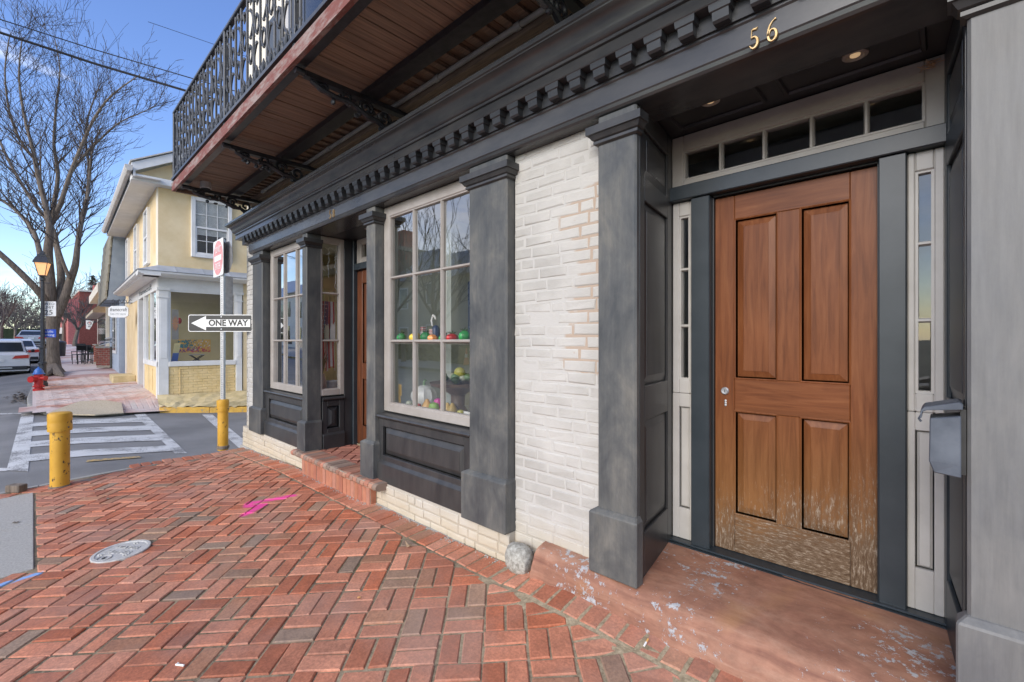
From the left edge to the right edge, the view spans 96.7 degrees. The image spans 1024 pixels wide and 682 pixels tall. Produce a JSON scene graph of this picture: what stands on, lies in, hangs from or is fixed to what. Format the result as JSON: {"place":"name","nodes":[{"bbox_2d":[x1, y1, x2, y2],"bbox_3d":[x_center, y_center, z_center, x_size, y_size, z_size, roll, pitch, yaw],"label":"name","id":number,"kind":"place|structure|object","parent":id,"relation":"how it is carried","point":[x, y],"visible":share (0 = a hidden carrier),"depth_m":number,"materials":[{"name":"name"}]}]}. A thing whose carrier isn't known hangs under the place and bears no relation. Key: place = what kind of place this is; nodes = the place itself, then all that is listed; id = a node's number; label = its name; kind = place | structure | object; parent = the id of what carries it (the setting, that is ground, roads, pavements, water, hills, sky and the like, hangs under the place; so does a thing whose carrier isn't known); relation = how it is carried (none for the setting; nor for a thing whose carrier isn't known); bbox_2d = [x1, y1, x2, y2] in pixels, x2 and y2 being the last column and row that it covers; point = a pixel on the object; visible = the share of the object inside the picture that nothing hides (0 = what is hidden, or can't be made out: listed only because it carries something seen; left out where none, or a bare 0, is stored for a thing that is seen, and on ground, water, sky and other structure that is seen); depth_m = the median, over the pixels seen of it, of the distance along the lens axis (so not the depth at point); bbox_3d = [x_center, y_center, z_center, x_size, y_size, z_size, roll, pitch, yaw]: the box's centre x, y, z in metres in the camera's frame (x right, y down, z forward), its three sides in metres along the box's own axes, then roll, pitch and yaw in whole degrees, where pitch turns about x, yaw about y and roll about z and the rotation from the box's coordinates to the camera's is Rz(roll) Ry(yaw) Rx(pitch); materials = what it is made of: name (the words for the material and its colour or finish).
{"place":"outdoors","nodes":[
{"label":"outdoors","id":0,"kind":"place"},
{"bbox_2d":[3,328,93,351],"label":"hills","id":1,"kind":"structure","parent":0,"point":[8,333],"depth_m":73.94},
{"bbox_2d":[0,300,45,328],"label":"distant scrub","id":2,"kind":"object","parent":1,"relation":"on","point":[27,323],"visible":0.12,"depth_m":87.35,"materials":[{"name":"plant"}]},
{"bbox_2d":[18,339,161,412],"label":"pavement","id":3,"kind":"structure","parent":0,"point":[89,381],"depth_m":12.19,"materials":[{"name":"brick"}]},
{"bbox_2d":[27,367,47,390],"bbox_3d":[-13.011,1.044,12.456,0.421,0.675,0.351,0,0,0],"label":"fire hydrant","id":4,"kind":"object","parent":3,"relation":"on","point":[37,378],"visible":0.99,"depth_m":12.43,"materials":[{"name":"metal"}]},
{"bbox_2d":[32,251,52,385],"bbox_3d":[-13.716,-0.630,13.300,0.450,4.009,0.336,0,0,-29],"label":"street lamp","id":5,"kind":"object","parent":3,"relation":"on","point":[42,261],"visible":0.87,"depth_m":13.26,"materials":[{"name":"black metal"}]},
{"bbox_2d":[45,301,55,315],"bbox_3d":[-13.617,-0.946,13.377,0.431,0.431,0.007,0,0,0],"label":"speed limit sign","id":6,"kind":"object","parent":5,"relation":"attached to","point":[50,308],"visible":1,"depth_m":13.38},
{"bbox_2d":[45,329,55,336],"bbox_3d":[-13.632,-0.227,13.377,0.460,0.234,0.007,0,0,0],"label":"blue parking sign","id":7,"kind":"object","parent":5,"relation":"attached to","point":[50,332],"visible":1,"depth_m":13.38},
{"bbox_2d":[12,267,89,341],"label":"distant tree","id":8,"kind":"object","parent":3,"relation":"on","point":[63,321],"visible":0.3,"depth_m":45.60,"materials":[{"name":"brown plant"}]},
{"bbox_2d":[59,341,66,355],"bbox_3d":[-26.790,0.435,27.001,0.540,0.900,0.526,0,0,43],"label":"litter bin","id":9,"kind":"object","parent":3,"relation":"on","point":[62,347],"visible":0.61,"depth_m":26.91,"materials":[{"name":"metal"}]},
{"bbox_2d":[71,344,85,359],"bbox_3d":[-22.389,0.556,23.505,0.400,0.850,0.411,0,0,-14],"label":"cafe chair","id":10,"kind":"object","parent":3,"relation":"on","point":[76,351],"visible":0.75,"depth_m":23.50,"materials":[{"name":"metal"}]},
{"bbox_2d":[60,285,96,347],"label":"red brick building","id":11,"kind":"structure","parent":3,"relation":"on","point":[87,336],"depth_m":45.22,"materials":[{"name":"brick"}]},
{"bbox_2d":[62,294,96,345],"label":"distant tree","id":12,"kind":"object","parent":3,"relation":"on","point":[74,322],"visible":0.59,"depth_m":40.04,"materials":[{"name":"brown plant"}]},
{"bbox_2d":[72,345,87,363],"bbox_3d":[-19.936,0.635,21.005,0.400,0.850,0.411,0,0,15],"label":"cafe chair","id":13,"kind":"object","parent":3,"relation":"on","point":[81,355],"visible":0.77,"depth_m":21.13,"materials":[{"name":"metal"}]},
{"bbox_2d":[76,346,92,363],"bbox_3d":[-19.523,0.638,20.801,0.411,0.850,0.400,0,0,7],"label":"cafe chair","id":14,"kind":"object","parent":3,"relation":"on","point":[80,348],"visible":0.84,"depth_m":20.78,"materials":[{"name":"metal"}]},
{"bbox_2d":[49,400,122,415],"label":"gravel ramp","id":15,"kind":"structure","parent":3,"relation":"on","point":[100,407],"depth_m":9.91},
{"bbox_2d":[83,345,93,362],"bbox_3d":[-19.984,0.607,21.596,0.400,0.850,0.411,0,0,0],"label":"cafe chair","id":16,"kind":"object","parent":3,"relation":"on","point":[89,347],"visible":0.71,"depth_m":21.41,"materials":[{"name":"metal"}]},
{"bbox_2d":[0,0,182,376],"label":"bare tree","id":17,"kind":"object","parent":3,"relation":"on","point":[50,213],"visible":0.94,"depth_m":17.16,"materials":[{"name":"brown plant"}]},
{"bbox_2d":[86,282,109,345],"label":"cafe building","id":18,"kind":"structure","parent":3,"relation":"on","point":[100,315],"depth_m":21.51,"materials":[{"name":"paint"}]},
{"bbox_2d":[77,316,98,328],"bbox_3d":[-22.330,-1.003,24.042,3.870,0.793,0.219,0,0,30],"label":"pennant","id":19,"kind":"object","parent":18,"relation":"attached to","point":[89,323],"visible":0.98,"depth_m":24.00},
{"bbox_2d":[98,316,105,345],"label":"shop window","id":20,"kind":"structure","parent":18,"relation":"in","point":[102,322],"depth_m":22.32,"materials":[{"name":"grey glass"}]},
{"bbox_2d":[93,344,104,363],"bbox_3d":[-17.972,0.563,19.801,0.148,0.862,0.440,0,0,0],"label":"brick planter","id":21,"kind":"object","parent":3,"relation":"on","point":[95,350],"visible":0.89,"depth_m":19.60,"materials":[{"name":"brick"}]},
{"bbox_2d":[95,346,111,367],"bbox_3d":[-16.718,0.658,18.851,0.612,0.866,0.540,0,0,0],"label":"brick planter","id":22,"kind":"object","parent":3,"relation":"on","point":[103,356],"visible":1,"depth_m":18.60,"materials":[{"name":"brick"}]},
{"bbox_2d":[99,337,111,345],"bbox_3d":[-16.694,-0.004,18.849,0.598,0.433,0.333,0,0,0],"label":"folded furniture","id":23,"kind":"object","parent":22,"relation":"on","point":[107,340],"visible":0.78,"depth_m":18.79,"materials":[{"name":"metal"}]},
{"bbox_2d":[98,236,125,372],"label":"blue house","id":24,"kind":"structure","parent":3,"relation":"on","point":[112,278],"depth_m":16.50,"materials":[{"name":"paint"}]},
{"bbox_2d":[112,318,116,353],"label":"window","id":25,"kind":"structure","parent":24,"relation":"in","point":[114,320],"depth_m":17.45,"materials":[{"name":"white glass"}]},
{"bbox_2d":[2,27,185,84],"bbox_3d":[-9.465,-6.911,11.681,7.838,1.187,0.401,0,0,-23],"label":"overhead wire","id":26,"kind":"object","parent":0,"point":[95,58],"visible":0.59,"depth_m":11.44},
{"bbox_2d":[0,31,222,102],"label":"overhead wire","id":27,"kind":"object","parent":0,"point":[82,59],"visible":0.64,"depth_m":10.96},
{"bbox_2d":[0,19,234,90],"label":"overhead wire","id":28,"kind":"object","parent":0,"point":[99,50],"visible":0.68,"depth_m":11.11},
{"bbox_2d":[0,0,245,328],"label":"sky","id":29,"kind":"structure","parent":0,"point":[205,20],"materials":[{"name":"blue"}]},
{"bbox_2d":[0,345,246,491],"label":"roadway","id":30,"kind":"structure","parent":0,"point":[192,434],"depth_m":7.66,"materials":[{"name":"asphalt"}]},
{"bbox_2d":[0,284,28,317],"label":"distant tree","id":31,"kind":"object","parent":30,"relation":"on","point":[11,298],"visible":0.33,"depth_m":70.89,"materials":[{"name":"brown plant"}]},
{"bbox_2d":[4,392,28,403],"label":"gutter leaves","id":32,"kind":"object","parent":30,"relation":"on","point":[23,396],"visible":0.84,"depth_m":12.29,"materials":[{"name":"brown plant"}]},
{"bbox_2d":[0,338,34,372],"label":"parked suv","id":33,"kind":"object","parent":30,"relation":"on","point":[15,356],"visible":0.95,"depth_m":19.87,"materials":[{"name":"white metal"}]},
{"bbox_2d":[0,280,38,338],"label":"distant tree","id":34,"kind":"object","parent":30,"relation":"on","point":[8,313],"visible":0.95,"depth_m":50.11,"materials":[{"name":"brown plant"}]},
{"bbox_2d":[7,414,33,470],"bbox_3d":[-8.143,1.565,7.593,6.310,0.018,0.186,0,0,44],"label":"crosswalk line","id":35,"kind":"object","parent":30,"relation":"on","point":[20,452],"visible":1,"depth_m":6.76,"materials":[{"name":"paint"}]},
{"bbox_2d":[0,297,40,338],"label":"distant tree","id":36,"kind":"object","parent":30,"relation":"on","point":[20,316],"visible":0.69,"depth_m":62.44,"materials":[{"name":"brown plant"}]},
{"bbox_2d":[9,304,39,329],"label":"distant tree","id":37,"kind":"object","parent":30,"relation":"on","point":[31,325],"visible":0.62,"depth_m":75.25,"materials":[{"name":"green plant"}]},
{"bbox_2d":[15,330,45,345],"bbox_3d":[-41.782,-0.220,39.682,4.813,1.415,2.163,0,0,43],"label":"silver car","id":38,"kind":"object","parent":30,"relation":"on","point":[34,335],"visible":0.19,"depth_m":38.31,"materials":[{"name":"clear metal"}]},
{"bbox_2d":[21,339,39,362],"bbox_3d":[-27.831,0.595,25.556,4.660,1.415,2.112,0,0,43],"label":"parked car","id":39,"kind":"object","parent":30,"relation":"on","point":[29,344],"visible":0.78,"depth_m":24.68,"materials":[{"name":"white metal"}]},
{"bbox_2d":[22,251,100,296],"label":"distant tree","id":40,"kind":"object","parent":30,"relation":"on","point":[96,282],"visible":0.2,"depth_m":53.80,"materials":[{"name":"brown plant"}]},
{"bbox_2d":[0,464,156,493],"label":"ramp kerb","id":41,"kind":"structure","parent":30,"relation":"on","point":[82,477],"depth_m":5.11,"materials":[{"name":"stone"}]},
{"bbox_2d":[27,388,138,415],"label":"kerb","id":42,"kind":"structure","parent":30,"relation":"on","point":[29,400],"depth_m":10.16,"materials":[{"name":"concrete"}]},
{"bbox_2d":[29,417,144,426],"bbox_3d":[-8.264,1.588,8.886,1.768,0.055,0.737,0,0,-35],"label":"crosswalk bar","id":43,"kind":"object","parent":30,"relation":"on","point":[110,420],"visible":0.84,"depth_m":9.00,"materials":[{"name":"paint"}]},
{"bbox_2d":[29,425,153,435],"bbox_3d":[-7.426,1.588,8.070,1.809,0.054,0.596,0,0,-30],"label":"crosswalk bar","id":44,"kind":"object","parent":30,"relation":"on","point":[94,429],"visible":0.86,"depth_m":8.12,"materials":[{"name":"paint"}]},
{"bbox_2d":[27,434,163,446],"bbox_3d":[-6.565,1.586,7.221,1.781,0.050,0.649,0,0,-30],"label":"crosswalk bar","id":45,"kind":"object","parent":30,"relation":"on","point":[154,437],"visible":0.86,"depth_m":7.29,"materials":[{"name":"paint"}]},
{"bbox_2d":[25,445,175,461],"bbox_3d":[-5.796,1.586,6.456,1.732,0.049,0.491,0,0,-29],"label":"crosswalk bar","id":46,"kind":"object","parent":30,"relation":"on","point":[74,453],"visible":0.88,"depth_m":6.48,"materials":[{"name":"paint"}]},
{"bbox_2d":[86,456,139,461],"bbox_3d":[-5.305,1.571,6.080,0.557,0.026,0.124,0,0,-36],"label":"worn kerb mark","id":47,"kind":"object","parent":30,"relation":"on","point":[113,458],"visible":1,"depth_m":6.08,"materials":[{"name":"yellow paint"}]},
{"bbox_2d":[134,414,186,452],"bbox_3d":[-6.546,1.619,8.379,0.190,0.017,5.169,0,0,-45],"label":"crosswalk line","id":48,"kind":"object","parent":30,"relation":"on","point":[167,440],"visible":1,"depth_m":7.95,"materials":[{"name":"paint"}]},
{"bbox_2d":[102,147,246,407],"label":"yellow building","id":49,"kind":"structure","parent":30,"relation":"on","point":[162,227],"depth_m":11.60,"materials":[{"name":"paint"}]},
{"bbox_2d":[108,299,131,317],"bbox_3d":[-11.862,-0.981,13.699,0.858,0.548,0.042,0,0,0],"label":"hanging sign","id":50,"kind":"object","parent":49,"relation":"hanging from","point":[118,311],"visible":1,"depth_m":13.68,"materials":[{"name":"metal"}]},
{"bbox_2d":[125,238,129,279],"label":"window","id":51,"kind":"structure","parent":49,"relation":"in","point":[127,243],"depth_m":15.34,"materials":[{"name":"white glass"}]},
{"bbox_2d":[133,224,138,271],"bbox_3d":[-11.349,-2.750,13.795,0.135,1.460,0.780,0,0,-45],"label":"window","id":52,"kind":"structure","parent":49,"relation":"in","point":[136,228],"depth_m":13.59,"materials":[{"name":"white glass"}]},
{"bbox_2d":[143,207,149,266],"bbox_3d":[-9.690,-2.750,12.116,0.135,1.460,0.800,0,0,-45],"label":"window","id":53,"kind":"structure","parent":49,"relation":"in","point":[146,214],"depth_m":12.09,"materials":[{"name":"white glass"}]},
{"bbox_2d":[143,290,157,398],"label":"column","id":54,"kind":"structure","parent":49,"relation":"in","point":[144,298],"depth_m":11.79,"materials":[{"name":"wood"}]},
{"bbox_2d":[172,309,178,338],"bbox_3d":[-8.561,-0.420,11.568,0.140,0.760,0.028,0,0,-45],"label":"flower panel","id":55,"kind":"object","parent":49,"relation":"attached to","point":[175,324],"visible":1,"depth_m":11.57,"materials":[{"name":"paper"}]},
{"bbox_2d":[171,343,180,360],"bbox_3d":[-8.392,0.278,11.361,0.132,0.435,0.361,0,0,-24],"label":"leaning canvas","id":56,"kind":"object","parent":49,"relation":"on","point":[176,349],"visible":0.93,"depth_m":11.37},
{"bbox_2d":[178,339,210,352],"bbox_3d":[-8.399,0.131,12.040,0.726,0.342,0.024,0,0,-45],"label":"abstract painting","id":57,"kind":"object","parent":49,"relation":"attached to","point":[193,345],"visible":0.98,"depth_m":12.03,"materials":[{"name":"multicoloured paint"}]},
{"bbox_2d":[188,354,204,360],"bbox_3d":[-8.139,0.462,11.752,0.250,0.233,0.328,0,0,43],"label":"folding stand","id":58,"kind":"object","parent":49,"relation":"on","point":[200,356],"visible":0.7,"depth_m":11.72,"materials":[{"name":"black plastic"}]},
{"bbox_2d":[169,290,235,361],"bbox_3d":[-7.825,-0.370,11.541,1.430,1.740,0.060,0,0,-45],"label":"window frame","id":59,"kind":"structure","parent":49,"relation":"in","point":[234,295],"depth_m":11.24,"materials":[{"name":"wood"}]},
{"bbox_2d":[191,196,231,258],"bbox_3d":[-7.676,-2.850,11.636,0.885,1.500,0.135,0,0,-45],"label":"window","id":60,"kind":"structure","parent":49,"relation":"in","point":[208,220],"depth_m":11.54,"materials":[{"name":"white glass"}]},
{"bbox_2d":[159,406,246,412],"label":"yellow kerb","id":61,"kind":"structure","parent":30,"relation":"on","point":[189,409],"depth_m":10.63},
{"bbox_2d":[203,415,242,447],"bbox_3d":[-5.399,1.664,8.558,0.190,0.034,4.873,0,0,-40],"label":"stop line","id":62,"kind":"object","parent":30,"relation":"on","point":[235,438],"visible":0.59,"depth_m":8.09,"materials":[{"name":"paint"}]},
{"bbox_2d":[171,0,1023,681],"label":"corner shop","id":63,"kind":"structure","parent":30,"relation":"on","point":[745,278],"depth_m":2.46,"materials":[{"name":"paint"}]},
{"bbox_2d":[270,242,301,393],"bbox_3d":[-2.692,-0.279,5.542,1.235,1.786,0.055,0,0,44],"label":"shop window","id":64,"kind":"structure","parent":63,"relation":"in","point":[286,261],"depth_m":5.64,"materials":[{"name":"beige paint"}]},
{"bbox_2d":[269,0,322,50],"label":"upper window","id":65,"kind":"structure","parent":63,"relation":"in","point":[308,6],"depth_m":5.34,"materials":[{"name":"glass"}]},
{"bbox_2d":[322,351,327,387],"bbox_3d":[-2.170,0.340,5.209,0.141,0.508,0.119,0,0,43],"label":"potted plant","id":66,"kind":"object","parent":63,"relation":"on","point":[323,375],"visible":0.62,"depth_m":5.19,"materials":[{"name":"brown plant"}]},
{"bbox_2d":[324,324,328,338],"bbox_3d":[-2.108,-0.102,5.176,0.015,0.185,0.052,0,0,43],"label":"cat cutout","id":67,"kind":"object","parent":63,"relation":"attached to","point":[326,332],"visible":0.9,"depth_m":5.17},
{"bbox_2d":[322,301,335,370],"bbox_3d":[-2.143,-0.054,5.295,0.060,0.812,0.180,0,0,43],"label":"flag","id":68,"kind":"object","parent":63,"relation":"hanging from","point":[328,313],"visible":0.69,"depth_m":5.31,"materials":[{"name":"fabric"}]},
{"bbox_2d":[322,246,336,288],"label":"string lights","id":69,"kind":"object","parent":63,"relation":"hanging from","point":[328,268],"visible":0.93,"depth_m":5.18},
{"bbox_2d":[326,380,336,387],"bbox_3d":[-2.106,0.529,5.335,0.180,0.130,0.180,0,0,43],"label":"metal planter","id":70,"kind":"object","parent":63,"relation":"on","point":[331,383],"visible":0.36,"depth_m":5.26,"materials":[{"name":"metal"}]},
{"bbox_2d":[330,322,334,339],"bbox_3d":[-2.060,-0.112,5.227,0.015,0.204,0.058,0,0,43],"label":"cat cutout","id":71,"kind":"object","parent":63,"relation":"attached to","point":[332,332],"visible":0.9,"depth_m":5.22},
{"bbox_2d":[321,236,343,395],"bbox_3d":[-2.054,-0.279,5.178,0.055,1.786,0.275,0,0,44],"label":"shop window","id":72,"kind":"structure","parent":63,"relation":"in","point":[339,243],"depth_m":5.23,"materials":[{"name":"beige paint"}]},
{"bbox_2d":[357,270,366,442],"bbox_3d":[-1.513,0.188,5.077,0.785,2.005,0.047,0,0,44],"label":"entry door","id":73,"kind":"structure","parent":63,"relation":"in","point":[361,275],"depth_m":5.26,"materials":[{"name":"brown wood"}]},
{"bbox_2d":[357,237,366,262],"bbox_3d":[-1.405,-1.035,4.955,1.060,0.279,0.055,0,0,44],"label":"transom window","id":74,"kind":"structure","parent":63,"relation":"in","point":[361,243],"depth_m":5.24,"materials":[{"name":"beige paint"}]},
{"bbox_2d":[397,331,405,339],"bbox_3d":[-0.961,-0.040,3.959,0.078,0.098,0.078,0,0,-2],"label":"glass vegetable","id":75,"kind":"object","parent":63,"relation":"on","point":[401,335],"visible":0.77,"depth_m":3.93,"materials":[{"name":"green glass"}]},
{"bbox_2d":[411,379,436,405],"bbox_3d":[-0.794,0.469,4.117,0.240,0.250,0.230,0,0,43],"label":"pumpkin","id":76,"kind":"object","parent":63,"relation":"on","point":[425,391],"visible":0.59,"depth_m":4.04,"materials":[{"name":"ceramic"}]},
{"bbox_2d":[420,330,429,339],"bbox_3d":[-0.708,-0.043,3.725,0.082,0.104,0.082,0,0,-2],"label":"glass vegetable","id":77,"kind":"object","parent":63,"relation":"on","point":[425,334],"visible":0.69,"depth_m":3.69,"materials":[{"name":"green glass"}]},
{"bbox_2d":[384,181,469,426],"bbox_3d":[-0.659,-0.279,3.614,1.252,1.786,0.055,0,0,44],"label":"shop window","id":78,"kind":"structure","parent":63,"relation":"in","point":[456,189],"depth_m":3.73,"materials":[{"name":"beige paint"}]},
{"bbox_2d":[427,334,437,339],"bbox_3d":[-0.630,-0.033,3.631,0.088,0.084,0.088,0,0,-24],"label":"glass vegetable","id":79,"kind":"object","parent":63,"relation":"on","point":[431,336],"visible":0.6,"depth_m":3.60,"materials":[{"name":"orange glass"}]},
{"bbox_2d":[429,314,439,336],"bbox_3d":[-0.613,-0.102,3.643,0.070,0.222,0.074,0,0,43],"label":"snow globe bottle","id":80,"kind":"object","parent":63,"relation":"on","point":[435,330],"visible":0.75,"depth_m":3.62,"materials":[{"name":"blue glass"}]},
{"bbox_2d":[429,402,439,408],"bbox_3d":[-0.640,0.548,3.737,0.092,0.092,0.092,0,0,43],"label":"toy fruit","id":81,"kind":"object","parent":63,"relation":"on","point":[434,405],"visible":0.51,"depth_m":3.71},
{"bbox_2d":[429,380,469,411],"bbox_3d":[-0.446,0.467,3.759,0.470,0.255,0.470,0,0,43],"label":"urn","id":82,"kind":"object","parent":63,"relation":"on","point":[458,392],"visible":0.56,"depth_m":3.70,"materials":[{"name":"ceramic"}]},
{"bbox_2d":[446,331,457,338],"bbox_3d":[-0.459,-0.035,3.482,0.093,0.089,0.093,0,0,21],"label":"glass vegetable","id":83,"kind":"object","parent":63,"relation":"on","point":[452,335],"visible":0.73,"depth_m":3.45,"materials":[{"name":"red glass"}]},
{"bbox_2d":[447,403,457,411],"bbox_3d":[-0.479,0.546,3.667,0.088,0.097,0.088,0,0,43],"label":"toy pear","id":84,"kind":"object","parent":63,"relation":"on","point":[452,407],"visible":0.62,"depth_m":3.64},
{"bbox_2d":[459,328,469,338],"bbox_3d":[-0.353,-0.046,3.381,0.087,0.110,0.087,0,0,-2],"label":"glass vegetable","id":85,"kind":"object","parent":63,"relation":"on","point":[464,334],"visible":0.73,"depth_m":3.35,"materials":[{"name":"green glass"}]},
{"bbox_2d":[715,166,876,593],"bbox_3d":[1.436,0.181,2.363,0.726,1.978,0.056,0,0,44],"label":"entry door","id":86,"kind":"structure","parent":63,"relation":"in","point":[796,263],"depth_m":2.32,"materials":[{"name":"brown wood"}]},
{"bbox_2d":[672,54,944,187],"bbox_3d":[1.414,-1.062,2.349,1.194,0.306,0.055,0,0,44],"label":"transom window","id":87,"kind":"structure","parent":63,"relation":"in","point":[906,79],"depth_m":2.23,"materials":[{"name":"beige paint"}]},
{"bbox_2d":[918,58,944,72],"bbox_3d":[1.785,-1.178,1.938,0.090,0.041,0.044,0,0,43],"label":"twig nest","id":88,"kind":"object","parent":63,"relation":"attached to","point":[931,64],"visible":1,"depth_m":1.93,"materials":[{"name":"brown plant"}]},
{"bbox_2d":[917,398,965,477],"bbox_3d":[1.441,0.317,1.528,0.118,0.242,0.150,0,0,43],"label":"mailbox","id":89,"kind":"object","parent":63,"relation":"attached to","point":[947,443],"visible":0.99,"depth_m":1.47,"materials":[{"name":"metal"}]},
{"bbox_2d":[0,447,743,681],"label":"pavement","id":90,"kind":"structure","parent":0,"point":[247,565],"depth_m":2.55,"materials":[{"name":"brick"}]},
{"bbox_2d":[5,483,27,492],"bbox_3d":[-5.038,1.496,4.627,0.150,0.075,0.090,0,0,4],"label":"loose block","id":91,"kind":"object","parent":90,"relation":"on","point":[16,488],"depth_m":4.59,"materials":[{"name":"grey stone"}]},
{"bbox_2d":[0,492,33,578],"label":"concrete slab","id":92,"kind":"structure","parent":90,"relation":"on","point":[17,547],"depth_m":3.57,"materials":[{"name":"concrete"}]},
{"bbox_2d":[46,411,72,488],"bbox_3d":[-4.724,1.153,4.751,0.195,0.829,0.198,0,0,43],"label":"bollard","id":93,"kind":"object","parent":90,"relation":"on","point":[59,425],"visible":0.93,"depth_m":4.69,"materials":[{"name":"metal"}]},
{"bbox_2d":[90,539,150,562],"bbox_3d":[-2.764,1.500,3.221,0.332,0.054,0.332,0,0,43],"label":"meter cover","id":94,"kind":"object","parent":90,"relation":"on","point":[122,551],"visible":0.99,"depth_m":3.21,"materials":[{"name":"metal"}]},
{"bbox_2d":[216,399,228,450],"bbox_3d":[-4.100,1.183,6.450,0.159,0.718,0.161,0,0,43],"label":"bollard","id":95,"kind":"object","parent":90,"relation":"on","point":[222,409],"visible":1,"depth_m":6.40,"materials":[{"name":"metal"}]},
{"bbox_2d":[220,239,225,398],"bbox_3d":[-4.097,-0.295,6.451,0.048,2.295,0.049,0,0,0],"label":"sign post","id":96,"kind":"object","parent":95,"relation":"on","point":[222,349],"visible":0.91,"depth_m":6.43,"materials":[{"name":"metal"}]},
{"bbox_2d":[213,237,223,277],"bbox_3d":[-4.194,-1.184,6.495,0.518,0.518,0.010,0,0,44],"label":"do not enter sign","id":97,"kind":"object","parent":96,"relation":"attached to","point":[218,257],"visible":1,"depth_m":6.47,"materials":[{"name":"metal"}]},
{"bbox_2d":[188,315,251,331],"bbox_3d":[-4.097,-0.252,6.417,0.940,0.241,0.014,0,0,0],"label":"one way sign","id":98,"kind":"object","parent":96,"relation":"attached to","point":[219,323],"visible":0.91,"depth_m":6.42,"materials":[{"name":"metal"}]},
{"bbox_2d":[225,276,232,314],"bbox_3d":[-4.058,-0.652,6.500,0.004,0.546,0.140,0,0,28],"label":"traffic sign","id":99,"kind":"object","parent":96,"relation":"attached to","point":[229,295],"visible":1,"depth_m":6.50,"materials":[{"name":"metal"}]},
{"bbox_2d":[226,241,232,272],"bbox_3d":[-4.051,-1.184,6.460,0.440,0.440,0.004,0,0,39],"label":"traffic sign","id":100,"kind":"object","parent":96,"relation":"attached to","point":[229,255],"visible":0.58,"depth_m":6.41,"materials":[{"name":"metal"}]},
{"bbox_2d":[246,449,530,572],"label":"wall grit","id":101,"kind":"structure","parent":90,"relation":"on","point":[271,458],"depth_m":3.80,"materials":[{"name":"stone"}]},
{"bbox_2d":[505,541,532,574],"bbox_3d":[0.038,1.314,2.754,0.193,0.175,0.149,0,0,43],"label":"rock","id":102,"kind":"object","parent":90,"relation":"on","point":[518,557],"visible":0.95,"depth_m":2.69,"materials":[{"name":"stone"}]},
{"bbox_2d":[422,399,430,407],"bbox_3d":[-0.713,0.539,3.820,0.100,0.110,0.100,0,0,43],"label":"toy pear","id":103,"kind":"object","parent":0,"point":[427,402],"visible":0.54,"depth_m":3.79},
{"bbox_3d":[-0.454,0.293,3.669,0.082,0.062,0.078,0,0,44],"label":"small gourd","id":104,"kind":"object","parent":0,"visible":0},
{"bbox_2d":[454,367,465,376],"bbox_3d":[-0.423,0.255,3.682,0.094,0.088,0.094,0,0,43],"label":"apple","id":105,"kind":"object","parent":104,"relation":"on","point":[459,371],"visible":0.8,"depth_m":3.65,"materials":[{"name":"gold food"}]},
{"label":"ground","id":106,"kind":"structure","parent":0,"visible":0},
{"bbox_2d":[88,275,99,288],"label":"evergreen tree","id":107,"kind":"object","parent":106,"relation":"on","point":[92,278],"visible":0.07,"depth_m":69.89,"materials":[{"name":"green plant"}]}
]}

